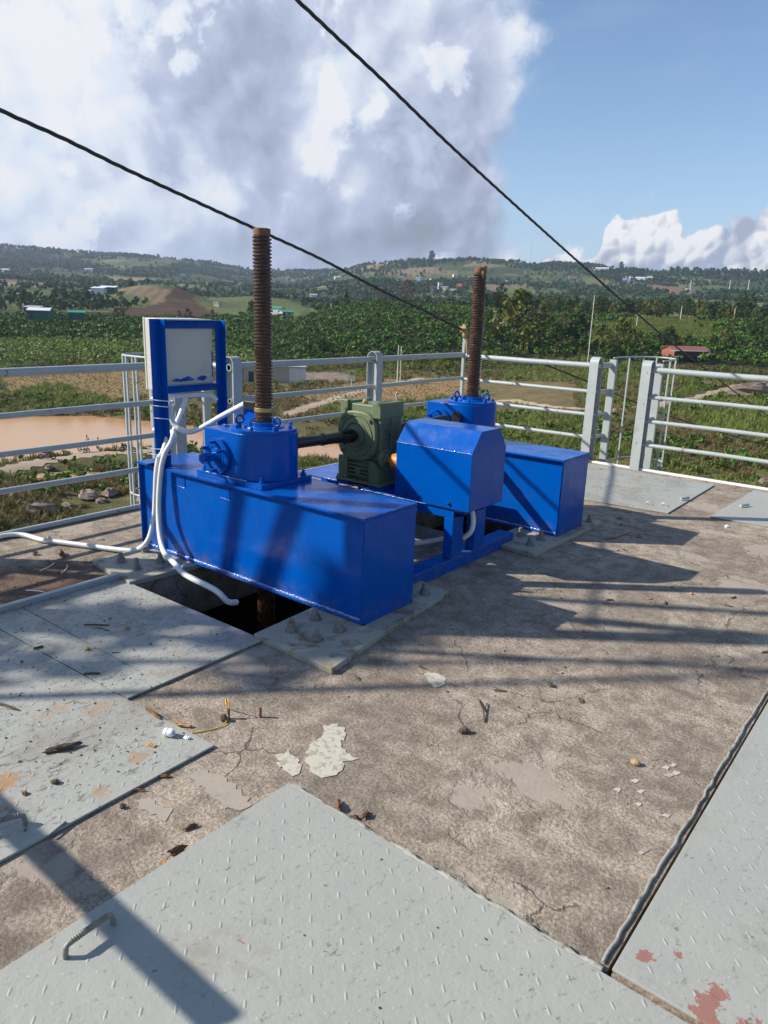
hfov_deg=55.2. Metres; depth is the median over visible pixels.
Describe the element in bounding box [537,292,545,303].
broadleaf tree
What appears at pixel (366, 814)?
bark strip
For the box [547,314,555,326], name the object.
broadleaf tree
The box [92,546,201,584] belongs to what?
base plate
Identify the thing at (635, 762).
walnut shell
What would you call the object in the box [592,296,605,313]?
broadleaf tree
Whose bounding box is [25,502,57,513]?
river rock
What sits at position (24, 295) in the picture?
broadleaf tree
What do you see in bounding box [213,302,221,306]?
village house
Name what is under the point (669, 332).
broadleaf tree
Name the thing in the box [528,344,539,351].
coffee bush
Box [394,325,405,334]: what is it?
withered tree
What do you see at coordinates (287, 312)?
annex
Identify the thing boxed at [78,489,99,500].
river rock
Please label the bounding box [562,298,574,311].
broadleaf tree
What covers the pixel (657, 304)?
broadleaf tree
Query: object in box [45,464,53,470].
river rock
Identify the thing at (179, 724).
dry leaf
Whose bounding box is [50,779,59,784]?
bark chunk
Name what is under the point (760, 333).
broadleaf tree
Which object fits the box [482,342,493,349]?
coffee bush
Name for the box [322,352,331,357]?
coffee bush
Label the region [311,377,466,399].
field seedlings
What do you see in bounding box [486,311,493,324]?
broadleaf tree
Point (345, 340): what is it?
coffee bush
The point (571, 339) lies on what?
broadleaf tree
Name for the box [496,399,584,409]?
dirt road
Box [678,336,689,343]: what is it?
young tree
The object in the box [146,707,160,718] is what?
twig
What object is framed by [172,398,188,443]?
conduit
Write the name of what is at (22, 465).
dirt road
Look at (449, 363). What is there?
broadleaf tree
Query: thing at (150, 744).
dry leaf
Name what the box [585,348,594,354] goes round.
coffee bush
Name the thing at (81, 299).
broadleaf tree
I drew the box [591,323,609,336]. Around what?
broadleaf tree
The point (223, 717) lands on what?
wood plug
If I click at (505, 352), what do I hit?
coffee bush
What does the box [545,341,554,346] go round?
coffee bush
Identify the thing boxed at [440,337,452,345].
coffee bush
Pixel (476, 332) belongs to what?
lead screw
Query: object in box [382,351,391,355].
coffee bush
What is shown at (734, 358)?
coffee bush
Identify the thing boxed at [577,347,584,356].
young tree
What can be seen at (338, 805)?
bark strip
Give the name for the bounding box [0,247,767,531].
ground
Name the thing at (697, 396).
dirt road
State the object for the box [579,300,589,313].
broadleaf tree
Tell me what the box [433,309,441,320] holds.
withered tree
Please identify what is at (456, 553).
motor stand
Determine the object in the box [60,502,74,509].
river rock
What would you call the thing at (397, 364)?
utility pole
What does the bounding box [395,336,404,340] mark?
coffee bush
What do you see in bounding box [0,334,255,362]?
pale crop
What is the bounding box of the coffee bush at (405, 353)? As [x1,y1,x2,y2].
[396,349,408,354]
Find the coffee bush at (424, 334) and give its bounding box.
[421,332,431,337]
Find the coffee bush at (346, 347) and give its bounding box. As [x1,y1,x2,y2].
[336,344,348,352]
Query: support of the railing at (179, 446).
on the platform floor
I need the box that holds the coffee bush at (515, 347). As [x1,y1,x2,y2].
[509,345,523,353]
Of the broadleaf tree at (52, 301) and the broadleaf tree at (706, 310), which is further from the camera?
the broadleaf tree at (52, 301)
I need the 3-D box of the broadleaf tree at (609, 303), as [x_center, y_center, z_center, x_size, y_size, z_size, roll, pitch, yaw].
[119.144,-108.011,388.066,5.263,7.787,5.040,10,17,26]
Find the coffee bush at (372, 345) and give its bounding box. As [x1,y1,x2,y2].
[369,342,378,348]
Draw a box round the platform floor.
[0,462,767,1023]
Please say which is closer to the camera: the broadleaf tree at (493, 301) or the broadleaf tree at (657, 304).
the broadleaf tree at (657, 304)
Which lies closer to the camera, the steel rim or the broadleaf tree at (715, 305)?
the steel rim
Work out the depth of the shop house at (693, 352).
204.35 m
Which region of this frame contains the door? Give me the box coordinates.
[248,371,253,381]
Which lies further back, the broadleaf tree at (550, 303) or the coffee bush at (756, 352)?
the broadleaf tree at (550, 303)
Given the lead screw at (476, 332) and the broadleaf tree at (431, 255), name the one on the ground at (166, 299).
the broadleaf tree at (431, 255)
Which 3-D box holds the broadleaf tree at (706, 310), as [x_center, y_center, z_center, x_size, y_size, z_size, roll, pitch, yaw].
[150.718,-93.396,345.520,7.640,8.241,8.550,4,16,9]
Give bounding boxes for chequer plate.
[0,608,161,698]
[0,630,213,862]
[0,783,687,1023]
[23,579,261,683]
[612,703,767,1023]
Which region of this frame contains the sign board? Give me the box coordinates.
[348,376,354,385]
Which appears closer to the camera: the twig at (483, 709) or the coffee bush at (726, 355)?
the twig at (483, 709)
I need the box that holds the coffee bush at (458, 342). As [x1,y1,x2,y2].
[453,338,462,345]
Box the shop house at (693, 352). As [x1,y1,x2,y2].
[661,346,710,360]
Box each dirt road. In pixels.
[0,449,151,472]
[275,378,424,419]
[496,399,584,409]
[598,385,732,412]
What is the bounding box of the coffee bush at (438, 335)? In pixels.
[435,333,442,338]
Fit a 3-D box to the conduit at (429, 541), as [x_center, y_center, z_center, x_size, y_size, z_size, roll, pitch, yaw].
[0.259,0.205,5.008,0.315,0.082,0.059,1,15,-4]
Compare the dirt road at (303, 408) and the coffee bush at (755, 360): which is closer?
the dirt road at (303, 408)
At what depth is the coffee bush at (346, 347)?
216.81 m
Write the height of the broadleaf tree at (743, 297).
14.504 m
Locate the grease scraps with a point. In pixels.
(483, 273)
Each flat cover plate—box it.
[584,463,713,513]
[710,490,767,526]
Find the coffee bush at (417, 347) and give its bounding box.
[409,345,422,353]
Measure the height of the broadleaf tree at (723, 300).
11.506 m
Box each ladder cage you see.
[121,352,144,504]
[606,356,676,470]
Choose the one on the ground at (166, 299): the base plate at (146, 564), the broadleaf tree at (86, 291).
the broadleaf tree at (86, 291)
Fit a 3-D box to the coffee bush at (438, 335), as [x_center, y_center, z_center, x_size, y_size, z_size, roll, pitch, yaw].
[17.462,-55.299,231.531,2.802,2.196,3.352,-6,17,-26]
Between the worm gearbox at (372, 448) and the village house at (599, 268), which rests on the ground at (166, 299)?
the village house at (599, 268)
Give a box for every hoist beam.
[136,452,417,625]
[358,440,589,536]
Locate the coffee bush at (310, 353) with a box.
[305,350,316,356]
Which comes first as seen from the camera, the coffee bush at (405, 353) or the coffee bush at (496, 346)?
the coffee bush at (405, 353)
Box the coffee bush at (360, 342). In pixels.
[357,339,365,345]
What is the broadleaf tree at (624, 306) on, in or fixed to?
on the ground at (166, 299)
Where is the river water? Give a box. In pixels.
[0,416,342,479]
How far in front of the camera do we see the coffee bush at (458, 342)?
220.43 m
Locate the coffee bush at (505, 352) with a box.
[502,350,513,356]
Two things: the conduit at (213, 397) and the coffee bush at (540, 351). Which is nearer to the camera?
the conduit at (213, 397)
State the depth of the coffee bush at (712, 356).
198.94 m
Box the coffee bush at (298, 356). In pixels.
[293,352,300,359]
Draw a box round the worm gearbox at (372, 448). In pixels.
[336,392,403,487]
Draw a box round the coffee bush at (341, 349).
[334,346,345,352]
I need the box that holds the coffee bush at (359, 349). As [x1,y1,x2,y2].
[352,347,366,353]
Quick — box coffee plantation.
[0,299,767,354]
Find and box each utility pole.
[397,345,398,381]
[587,295,594,361]
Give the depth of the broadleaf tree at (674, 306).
361.20 m
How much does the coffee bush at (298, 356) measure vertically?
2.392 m
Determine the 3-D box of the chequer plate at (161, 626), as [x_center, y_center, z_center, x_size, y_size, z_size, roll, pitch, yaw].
[-1.254,0.569,3.755,1.229,0.010,0.585,14,19,36]
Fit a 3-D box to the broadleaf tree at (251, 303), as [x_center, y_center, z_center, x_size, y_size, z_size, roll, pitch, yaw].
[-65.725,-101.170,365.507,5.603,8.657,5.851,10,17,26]
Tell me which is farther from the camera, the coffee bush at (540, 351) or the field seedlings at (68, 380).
the coffee bush at (540, 351)
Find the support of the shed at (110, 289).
on the ground at (166, 299)
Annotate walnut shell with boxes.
[631,759,640,765]
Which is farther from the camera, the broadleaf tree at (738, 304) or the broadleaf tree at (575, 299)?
the broadleaf tree at (575, 299)
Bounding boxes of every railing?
[0,362,186,494]
[201,338,465,452]
[463,353,617,461]
[629,360,767,470]
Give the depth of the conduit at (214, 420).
4.54 m
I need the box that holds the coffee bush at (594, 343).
[587,339,598,346]
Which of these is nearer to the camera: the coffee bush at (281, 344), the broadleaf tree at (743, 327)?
the coffee bush at (281, 344)
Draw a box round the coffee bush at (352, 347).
[349,345,357,351]
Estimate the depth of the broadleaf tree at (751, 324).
257.88 m
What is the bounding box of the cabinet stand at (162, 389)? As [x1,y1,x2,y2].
[149,319,227,467]
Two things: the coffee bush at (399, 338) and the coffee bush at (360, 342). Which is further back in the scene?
the coffee bush at (399, 338)
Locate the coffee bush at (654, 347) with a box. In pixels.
[649,344,662,352]
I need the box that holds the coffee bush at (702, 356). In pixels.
[696,352,709,361]
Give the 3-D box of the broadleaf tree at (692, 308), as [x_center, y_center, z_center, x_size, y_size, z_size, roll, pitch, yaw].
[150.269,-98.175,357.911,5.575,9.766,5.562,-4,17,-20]
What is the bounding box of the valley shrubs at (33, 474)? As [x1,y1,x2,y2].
[0,354,767,528]
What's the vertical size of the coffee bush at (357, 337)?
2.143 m
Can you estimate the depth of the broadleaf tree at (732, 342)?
218.59 m
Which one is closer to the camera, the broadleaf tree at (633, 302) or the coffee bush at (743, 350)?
the coffee bush at (743, 350)
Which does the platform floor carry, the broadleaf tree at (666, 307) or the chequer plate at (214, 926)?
the chequer plate at (214, 926)
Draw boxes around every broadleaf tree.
[18,288,28,300]
[47,294,57,308]
[51,287,61,297]
[57,287,68,298]
[77,296,86,309]
[81,288,91,299]
[98,297,106,310]
[246,300,254,313]
[315,337,330,352]
[411,352,429,370]
[428,250,435,258]
[436,348,458,370]
[484,293,488,306]
[485,295,491,307]
[486,288,549,345]
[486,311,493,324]
[490,292,499,306]
[490,327,504,348]
[491,315,505,332]
[495,282,510,307]
[536,298,554,311]
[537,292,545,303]
[543,296,553,311]
[546,320,564,341]
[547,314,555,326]
[549,296,563,310]
[552,300,561,311]
[561,308,589,342]
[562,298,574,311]
[564,336,579,350]
[572,296,579,310]
[573,301,589,312]
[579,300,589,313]
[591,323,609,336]
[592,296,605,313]
[598,292,608,311]
[601,316,640,348]
[601,338,622,357]
[603,342,617,358]
[605,300,614,310]
[608,303,621,312]
[619,297,630,312]
[629,298,639,315]
[632,298,643,315]
[632,330,647,347]
[639,298,656,316]
[648,299,663,317]
[655,331,664,342]
[659,325,677,345]
[661,303,671,317]
[666,293,678,306]
[670,302,679,318]
[675,299,685,317]
[679,298,690,318]
[682,297,693,317]
[685,338,695,345]
[687,300,695,318]
[690,300,703,316]
[696,305,712,319]
[701,302,715,315]
[709,334,718,345]
[712,301,719,314]
[714,298,726,311]
[716,303,737,318]
[717,305,726,317]
[717,327,737,341]
[722,266,728,274]
[722,333,736,349]
[724,306,743,318]
[734,290,752,308]
[734,301,743,316]
[738,325,745,332]
[743,308,751,320]
[745,320,760,336]
[747,293,759,309]
[747,303,754,314]
[750,308,758,317]
[752,329,766,345]
[754,306,766,318]
[754,338,761,348]
[759,333,767,356]
[761,303,767,316]
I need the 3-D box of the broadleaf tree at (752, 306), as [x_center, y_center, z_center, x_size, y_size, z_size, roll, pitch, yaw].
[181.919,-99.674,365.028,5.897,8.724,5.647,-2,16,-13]
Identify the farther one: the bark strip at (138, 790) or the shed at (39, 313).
the shed at (39, 313)
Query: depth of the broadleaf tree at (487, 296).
384.61 m
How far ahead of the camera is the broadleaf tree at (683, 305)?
348.56 m
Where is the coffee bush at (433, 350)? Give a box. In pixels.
[423,348,440,353]
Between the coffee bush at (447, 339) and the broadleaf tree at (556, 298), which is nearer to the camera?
the coffee bush at (447, 339)
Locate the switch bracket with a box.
[222,401,255,425]
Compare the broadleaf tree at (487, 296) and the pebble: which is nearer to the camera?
the pebble
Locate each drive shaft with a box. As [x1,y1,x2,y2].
[298,429,357,448]
[401,412,461,431]
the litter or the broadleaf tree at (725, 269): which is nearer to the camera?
the litter
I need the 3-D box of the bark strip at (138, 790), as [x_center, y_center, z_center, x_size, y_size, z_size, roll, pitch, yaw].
[-0.840,0.941,2.486,0.078,0.014,0.018,3,15,4]
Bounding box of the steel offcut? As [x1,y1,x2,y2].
[48,821,66,835]
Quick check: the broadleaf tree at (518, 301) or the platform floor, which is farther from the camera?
the broadleaf tree at (518, 301)
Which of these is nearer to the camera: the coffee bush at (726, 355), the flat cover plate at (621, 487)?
the flat cover plate at (621, 487)
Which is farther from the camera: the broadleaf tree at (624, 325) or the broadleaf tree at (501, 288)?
the broadleaf tree at (501, 288)
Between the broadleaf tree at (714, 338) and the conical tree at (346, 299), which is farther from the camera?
the conical tree at (346, 299)
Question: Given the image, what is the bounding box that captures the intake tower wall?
[201,525,486,634]
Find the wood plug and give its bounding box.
[220,713,226,721]
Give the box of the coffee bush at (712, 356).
[706,352,715,360]
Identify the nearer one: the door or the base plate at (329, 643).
the base plate at (329, 643)
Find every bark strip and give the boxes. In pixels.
[119,803,126,808]
[132,788,146,791]
[158,774,171,778]
[166,844,187,855]
[182,823,198,830]
[335,799,340,811]
[349,814,358,819]
[362,809,369,819]
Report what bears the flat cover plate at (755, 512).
on the platform floor
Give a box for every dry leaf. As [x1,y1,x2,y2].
[144,742,157,746]
[158,860,168,863]
[171,721,191,726]
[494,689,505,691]
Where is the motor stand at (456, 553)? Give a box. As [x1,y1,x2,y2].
[298,463,513,583]
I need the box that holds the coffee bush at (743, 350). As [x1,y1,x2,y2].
[735,347,750,353]
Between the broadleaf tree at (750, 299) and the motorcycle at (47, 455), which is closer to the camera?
the motorcycle at (47, 455)
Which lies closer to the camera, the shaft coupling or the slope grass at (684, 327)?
the shaft coupling
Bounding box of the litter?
[0,491,764,1008]
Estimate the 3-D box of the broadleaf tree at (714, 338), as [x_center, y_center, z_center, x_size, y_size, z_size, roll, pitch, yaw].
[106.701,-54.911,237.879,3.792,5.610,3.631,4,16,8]
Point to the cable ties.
(158, 418)
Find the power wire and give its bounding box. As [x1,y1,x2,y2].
[402,352,525,364]
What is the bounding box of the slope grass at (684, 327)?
[558,315,744,350]
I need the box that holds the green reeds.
[0,352,767,486]
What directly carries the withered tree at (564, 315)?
on the ground at (166, 299)
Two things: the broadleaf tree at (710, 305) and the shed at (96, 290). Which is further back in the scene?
the shed at (96, 290)
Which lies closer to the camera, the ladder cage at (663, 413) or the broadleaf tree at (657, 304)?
the ladder cage at (663, 413)
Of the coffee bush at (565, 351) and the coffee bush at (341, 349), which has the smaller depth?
the coffee bush at (565, 351)
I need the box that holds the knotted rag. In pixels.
[460,324,468,360]
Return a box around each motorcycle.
[37,451,55,458]
[77,447,89,452]
[119,444,135,451]
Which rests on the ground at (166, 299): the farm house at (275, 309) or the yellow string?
the farm house at (275, 309)
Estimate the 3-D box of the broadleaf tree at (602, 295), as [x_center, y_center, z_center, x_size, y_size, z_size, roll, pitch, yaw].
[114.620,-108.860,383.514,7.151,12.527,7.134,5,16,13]
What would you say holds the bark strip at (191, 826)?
on the platform floor
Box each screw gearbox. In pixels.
[197,414,311,489]
[426,391,496,426]
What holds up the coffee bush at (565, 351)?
on the ground at (166, 299)
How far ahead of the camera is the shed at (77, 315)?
298.00 m
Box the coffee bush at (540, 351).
[535,348,545,354]
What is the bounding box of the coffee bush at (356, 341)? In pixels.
[344,338,358,345]
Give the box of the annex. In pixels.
[278,310,293,316]
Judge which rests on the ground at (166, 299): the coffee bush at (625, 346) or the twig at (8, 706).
the coffee bush at (625, 346)
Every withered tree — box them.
[112,308,119,316]
[183,308,192,317]
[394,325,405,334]
[400,279,415,300]
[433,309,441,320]
[559,313,569,324]
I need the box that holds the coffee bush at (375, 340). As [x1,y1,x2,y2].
[368,339,378,342]
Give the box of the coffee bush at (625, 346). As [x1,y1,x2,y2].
[620,344,629,349]
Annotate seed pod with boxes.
[459,726,470,733]
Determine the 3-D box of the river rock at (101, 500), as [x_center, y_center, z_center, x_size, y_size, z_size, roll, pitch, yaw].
[-24.817,-0.922,64.870,1.154,0.700,0.811,-9,19,-34]
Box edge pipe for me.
[0,462,338,533]
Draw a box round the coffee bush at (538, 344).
[530,341,542,346]
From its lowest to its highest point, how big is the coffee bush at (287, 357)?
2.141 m
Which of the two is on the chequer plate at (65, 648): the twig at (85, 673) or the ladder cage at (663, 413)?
the twig at (85, 673)
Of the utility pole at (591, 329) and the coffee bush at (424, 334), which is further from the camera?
the coffee bush at (424, 334)
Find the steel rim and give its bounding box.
[0,573,118,613]
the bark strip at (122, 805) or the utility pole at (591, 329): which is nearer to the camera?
the bark strip at (122, 805)
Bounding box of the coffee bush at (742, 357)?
[737,355,745,360]
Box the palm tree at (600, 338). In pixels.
[589,335,612,356]
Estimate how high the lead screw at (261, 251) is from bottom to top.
3.097 m
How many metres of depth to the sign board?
155.24 m
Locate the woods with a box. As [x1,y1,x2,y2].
[0,243,767,316]
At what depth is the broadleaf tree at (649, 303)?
373.26 m
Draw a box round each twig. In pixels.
[0,702,18,709]
[84,624,107,625]
[84,672,100,674]
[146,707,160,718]
[478,698,487,722]
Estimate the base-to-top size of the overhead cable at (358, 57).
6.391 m
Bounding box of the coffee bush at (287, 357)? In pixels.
[281,353,291,358]
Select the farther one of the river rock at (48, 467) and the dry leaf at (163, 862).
the river rock at (48, 467)
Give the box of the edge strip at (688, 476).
[588,460,767,490]
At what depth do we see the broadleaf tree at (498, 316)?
243.54 m
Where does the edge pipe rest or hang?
on the platform floor
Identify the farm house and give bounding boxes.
[242,366,305,382]
[271,306,285,314]
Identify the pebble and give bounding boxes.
[547,681,553,686]
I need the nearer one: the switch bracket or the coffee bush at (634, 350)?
the switch bracket
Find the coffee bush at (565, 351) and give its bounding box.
[552,347,567,353]
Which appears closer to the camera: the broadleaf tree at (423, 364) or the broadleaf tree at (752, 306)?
the broadleaf tree at (423, 364)
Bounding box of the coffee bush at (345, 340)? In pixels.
[340,339,351,345]
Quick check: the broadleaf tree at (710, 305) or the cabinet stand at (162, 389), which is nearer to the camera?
the cabinet stand at (162, 389)
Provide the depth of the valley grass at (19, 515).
96.60 m
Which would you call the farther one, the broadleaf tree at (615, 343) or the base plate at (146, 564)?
the broadleaf tree at (615, 343)
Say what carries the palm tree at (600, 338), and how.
on the ground at (166, 299)
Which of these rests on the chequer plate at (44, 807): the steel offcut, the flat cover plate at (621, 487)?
the steel offcut
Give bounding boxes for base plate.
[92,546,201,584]
[254,581,448,673]
[501,514,601,556]
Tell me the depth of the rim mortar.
2.15 m
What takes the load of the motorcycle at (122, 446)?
on the dirt road at (22, 465)
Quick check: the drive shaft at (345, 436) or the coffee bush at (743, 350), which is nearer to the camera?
the drive shaft at (345, 436)
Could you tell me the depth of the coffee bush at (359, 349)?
208.71 m
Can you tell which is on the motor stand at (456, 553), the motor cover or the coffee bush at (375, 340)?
the motor cover
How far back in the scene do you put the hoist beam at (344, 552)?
4.03 m
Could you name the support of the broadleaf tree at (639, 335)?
on the ground at (166, 299)
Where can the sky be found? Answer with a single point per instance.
(634, 133)
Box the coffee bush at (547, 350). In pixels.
[544,347,552,353]
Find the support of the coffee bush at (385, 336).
on the ground at (166, 299)
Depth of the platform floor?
2.97 m
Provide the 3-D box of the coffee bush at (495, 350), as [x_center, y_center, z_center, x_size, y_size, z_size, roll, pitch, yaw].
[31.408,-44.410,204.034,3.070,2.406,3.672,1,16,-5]
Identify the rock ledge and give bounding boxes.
[717,382,767,397]
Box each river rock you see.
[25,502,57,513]
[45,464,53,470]
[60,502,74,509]
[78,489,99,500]
[96,497,108,503]
[101,487,117,497]
[757,477,767,485]
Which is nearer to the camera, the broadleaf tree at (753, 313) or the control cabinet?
the control cabinet
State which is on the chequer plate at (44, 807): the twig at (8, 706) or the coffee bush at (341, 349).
the twig at (8, 706)
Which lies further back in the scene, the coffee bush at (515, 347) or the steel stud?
the coffee bush at (515, 347)
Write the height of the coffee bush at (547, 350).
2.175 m
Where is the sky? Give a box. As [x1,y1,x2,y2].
[0,0,767,273]
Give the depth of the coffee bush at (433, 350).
202.62 m
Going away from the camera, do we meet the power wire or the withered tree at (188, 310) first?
the power wire
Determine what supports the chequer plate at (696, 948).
on the platform floor
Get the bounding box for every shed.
[26,307,53,324]
[67,310,84,320]
[90,286,106,294]
[99,285,117,292]
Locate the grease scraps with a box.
[478,266,486,277]
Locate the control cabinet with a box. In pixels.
[142,317,212,389]
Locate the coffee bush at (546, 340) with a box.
[537,337,550,344]
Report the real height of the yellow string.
0.081 m
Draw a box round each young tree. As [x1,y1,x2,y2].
[122,303,128,310]
[514,342,528,357]
[549,342,563,357]
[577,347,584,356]
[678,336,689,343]
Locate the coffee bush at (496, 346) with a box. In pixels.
[493,342,502,348]
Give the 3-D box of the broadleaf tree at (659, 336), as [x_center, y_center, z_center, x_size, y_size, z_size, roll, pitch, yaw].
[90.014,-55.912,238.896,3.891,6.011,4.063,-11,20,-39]
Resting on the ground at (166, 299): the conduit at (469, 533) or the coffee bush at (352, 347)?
the coffee bush at (352, 347)
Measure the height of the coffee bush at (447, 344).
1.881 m
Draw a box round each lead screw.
[252,227,274,631]
[459,268,486,534]
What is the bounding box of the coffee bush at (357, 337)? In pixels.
[354,335,361,339]
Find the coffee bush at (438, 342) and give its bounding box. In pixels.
[432,339,442,346]
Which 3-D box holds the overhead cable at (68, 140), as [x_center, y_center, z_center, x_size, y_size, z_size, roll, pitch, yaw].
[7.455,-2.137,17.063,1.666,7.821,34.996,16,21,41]
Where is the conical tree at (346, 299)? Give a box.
[343,291,349,304]
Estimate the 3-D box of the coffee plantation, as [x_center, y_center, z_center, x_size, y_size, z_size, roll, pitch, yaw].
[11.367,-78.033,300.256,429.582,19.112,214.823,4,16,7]
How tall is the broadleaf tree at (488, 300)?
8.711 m
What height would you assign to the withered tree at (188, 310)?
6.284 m
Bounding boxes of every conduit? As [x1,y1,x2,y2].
[0,434,170,551]
[156,429,238,605]
[168,392,217,401]
[169,400,243,434]
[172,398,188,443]
[415,536,442,545]
[462,511,475,539]
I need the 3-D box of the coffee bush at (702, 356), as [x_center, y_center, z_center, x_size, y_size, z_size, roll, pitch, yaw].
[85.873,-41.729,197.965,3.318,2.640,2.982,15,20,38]
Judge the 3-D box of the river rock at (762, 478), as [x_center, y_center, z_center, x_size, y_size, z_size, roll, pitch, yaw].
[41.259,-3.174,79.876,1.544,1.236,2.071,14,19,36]
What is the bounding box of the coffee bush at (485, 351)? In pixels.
[482,349,491,354]
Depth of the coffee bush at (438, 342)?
221.94 m
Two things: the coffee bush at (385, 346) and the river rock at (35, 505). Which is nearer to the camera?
the river rock at (35, 505)
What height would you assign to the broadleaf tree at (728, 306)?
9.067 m
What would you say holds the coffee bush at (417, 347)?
on the ground at (166, 299)
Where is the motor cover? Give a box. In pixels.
[395,418,505,512]
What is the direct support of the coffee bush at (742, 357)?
on the ground at (166, 299)
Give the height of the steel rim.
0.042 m
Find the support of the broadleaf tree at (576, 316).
on the ground at (166, 299)
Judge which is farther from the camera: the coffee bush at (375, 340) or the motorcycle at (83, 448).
the coffee bush at (375, 340)
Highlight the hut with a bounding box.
[22,305,42,311]
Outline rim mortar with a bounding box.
[292,688,767,971]
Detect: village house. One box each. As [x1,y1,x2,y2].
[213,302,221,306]
[589,267,608,270]
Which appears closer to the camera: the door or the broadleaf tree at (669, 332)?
the door
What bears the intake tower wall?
on the ground at (166, 299)
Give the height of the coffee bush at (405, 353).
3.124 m
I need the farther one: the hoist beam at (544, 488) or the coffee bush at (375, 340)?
the coffee bush at (375, 340)
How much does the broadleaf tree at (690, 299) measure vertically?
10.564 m
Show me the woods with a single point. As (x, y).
(22, 263)
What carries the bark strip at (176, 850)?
on the platform floor
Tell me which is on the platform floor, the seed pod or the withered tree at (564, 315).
the seed pod
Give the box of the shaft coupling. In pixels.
[388,453,396,468]
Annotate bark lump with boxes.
[59,549,64,556]
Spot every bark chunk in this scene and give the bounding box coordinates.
[42,741,82,753]
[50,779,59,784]
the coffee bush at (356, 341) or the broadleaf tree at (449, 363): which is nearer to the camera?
the broadleaf tree at (449, 363)
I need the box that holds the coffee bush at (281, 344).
[274,342,285,348]
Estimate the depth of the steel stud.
2.95 m
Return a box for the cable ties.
[147,399,172,454]
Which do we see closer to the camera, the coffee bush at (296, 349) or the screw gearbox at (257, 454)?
the screw gearbox at (257, 454)
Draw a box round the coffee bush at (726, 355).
[716,352,730,360]
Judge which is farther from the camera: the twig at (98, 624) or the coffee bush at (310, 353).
the coffee bush at (310, 353)
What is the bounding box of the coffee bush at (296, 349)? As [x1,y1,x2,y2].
[291,347,300,352]
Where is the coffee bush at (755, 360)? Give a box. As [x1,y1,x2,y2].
[749,357,760,363]
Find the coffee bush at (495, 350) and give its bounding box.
[492,348,501,354]
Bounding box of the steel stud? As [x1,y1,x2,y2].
[259,707,261,717]
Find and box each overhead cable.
[0,108,767,446]
[295,0,767,415]
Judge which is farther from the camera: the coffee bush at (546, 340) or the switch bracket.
the coffee bush at (546, 340)
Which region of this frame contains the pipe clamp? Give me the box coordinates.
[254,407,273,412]
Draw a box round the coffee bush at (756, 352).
[751,349,761,354]
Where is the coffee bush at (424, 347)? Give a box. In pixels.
[419,344,429,351]
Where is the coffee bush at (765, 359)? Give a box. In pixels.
[761,354,767,361]
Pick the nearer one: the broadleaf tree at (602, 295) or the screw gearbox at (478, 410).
the screw gearbox at (478, 410)
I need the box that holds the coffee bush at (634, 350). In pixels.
[621,347,637,355]
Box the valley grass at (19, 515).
[0,352,767,531]
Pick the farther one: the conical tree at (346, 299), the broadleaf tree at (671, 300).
the broadleaf tree at (671, 300)
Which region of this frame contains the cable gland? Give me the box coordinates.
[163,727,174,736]
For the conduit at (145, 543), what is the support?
on the platform floor
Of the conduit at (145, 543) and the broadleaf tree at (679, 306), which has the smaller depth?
the conduit at (145, 543)
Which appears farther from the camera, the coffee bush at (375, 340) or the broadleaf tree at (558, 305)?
the broadleaf tree at (558, 305)
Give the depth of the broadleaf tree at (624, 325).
213.66 m
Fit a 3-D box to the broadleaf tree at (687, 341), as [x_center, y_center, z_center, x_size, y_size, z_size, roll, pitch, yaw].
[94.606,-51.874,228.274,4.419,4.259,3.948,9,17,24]
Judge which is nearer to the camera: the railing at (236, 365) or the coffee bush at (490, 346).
the railing at (236, 365)
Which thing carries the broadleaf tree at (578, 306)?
on the ground at (166, 299)
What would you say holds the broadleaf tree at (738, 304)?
on the ground at (166, 299)
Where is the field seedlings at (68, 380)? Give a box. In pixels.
[0,370,214,397]
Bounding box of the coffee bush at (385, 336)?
[381,334,389,339]
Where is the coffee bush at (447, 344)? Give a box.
[443,342,450,347]
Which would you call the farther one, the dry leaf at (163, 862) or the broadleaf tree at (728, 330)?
the broadleaf tree at (728, 330)
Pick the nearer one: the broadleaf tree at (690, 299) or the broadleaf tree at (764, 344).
the broadleaf tree at (764, 344)
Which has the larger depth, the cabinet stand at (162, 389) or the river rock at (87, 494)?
the river rock at (87, 494)
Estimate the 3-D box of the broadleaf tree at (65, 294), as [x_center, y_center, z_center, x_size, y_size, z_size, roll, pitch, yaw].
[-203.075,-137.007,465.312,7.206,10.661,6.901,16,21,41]
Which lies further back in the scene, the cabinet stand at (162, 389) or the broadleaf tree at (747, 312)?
the broadleaf tree at (747, 312)
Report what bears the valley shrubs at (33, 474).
on the ground at (166, 299)
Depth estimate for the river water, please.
99.19 m
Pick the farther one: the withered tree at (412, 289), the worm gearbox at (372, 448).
the withered tree at (412, 289)
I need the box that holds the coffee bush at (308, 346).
[304,344,312,350]
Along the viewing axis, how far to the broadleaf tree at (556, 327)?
224.56 m
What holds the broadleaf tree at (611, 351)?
on the ground at (166, 299)
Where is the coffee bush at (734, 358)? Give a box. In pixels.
[729,355,739,361]
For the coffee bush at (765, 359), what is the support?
on the ground at (166, 299)
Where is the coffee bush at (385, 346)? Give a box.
[377,343,390,350]
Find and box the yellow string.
[192,699,229,733]
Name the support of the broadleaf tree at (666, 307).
on the ground at (166, 299)
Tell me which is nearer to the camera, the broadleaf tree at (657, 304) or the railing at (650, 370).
the railing at (650, 370)
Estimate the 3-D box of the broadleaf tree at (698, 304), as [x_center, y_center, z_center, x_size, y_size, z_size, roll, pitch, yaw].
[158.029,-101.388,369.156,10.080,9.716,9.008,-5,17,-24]
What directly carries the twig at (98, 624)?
on the chequer plate at (161, 626)

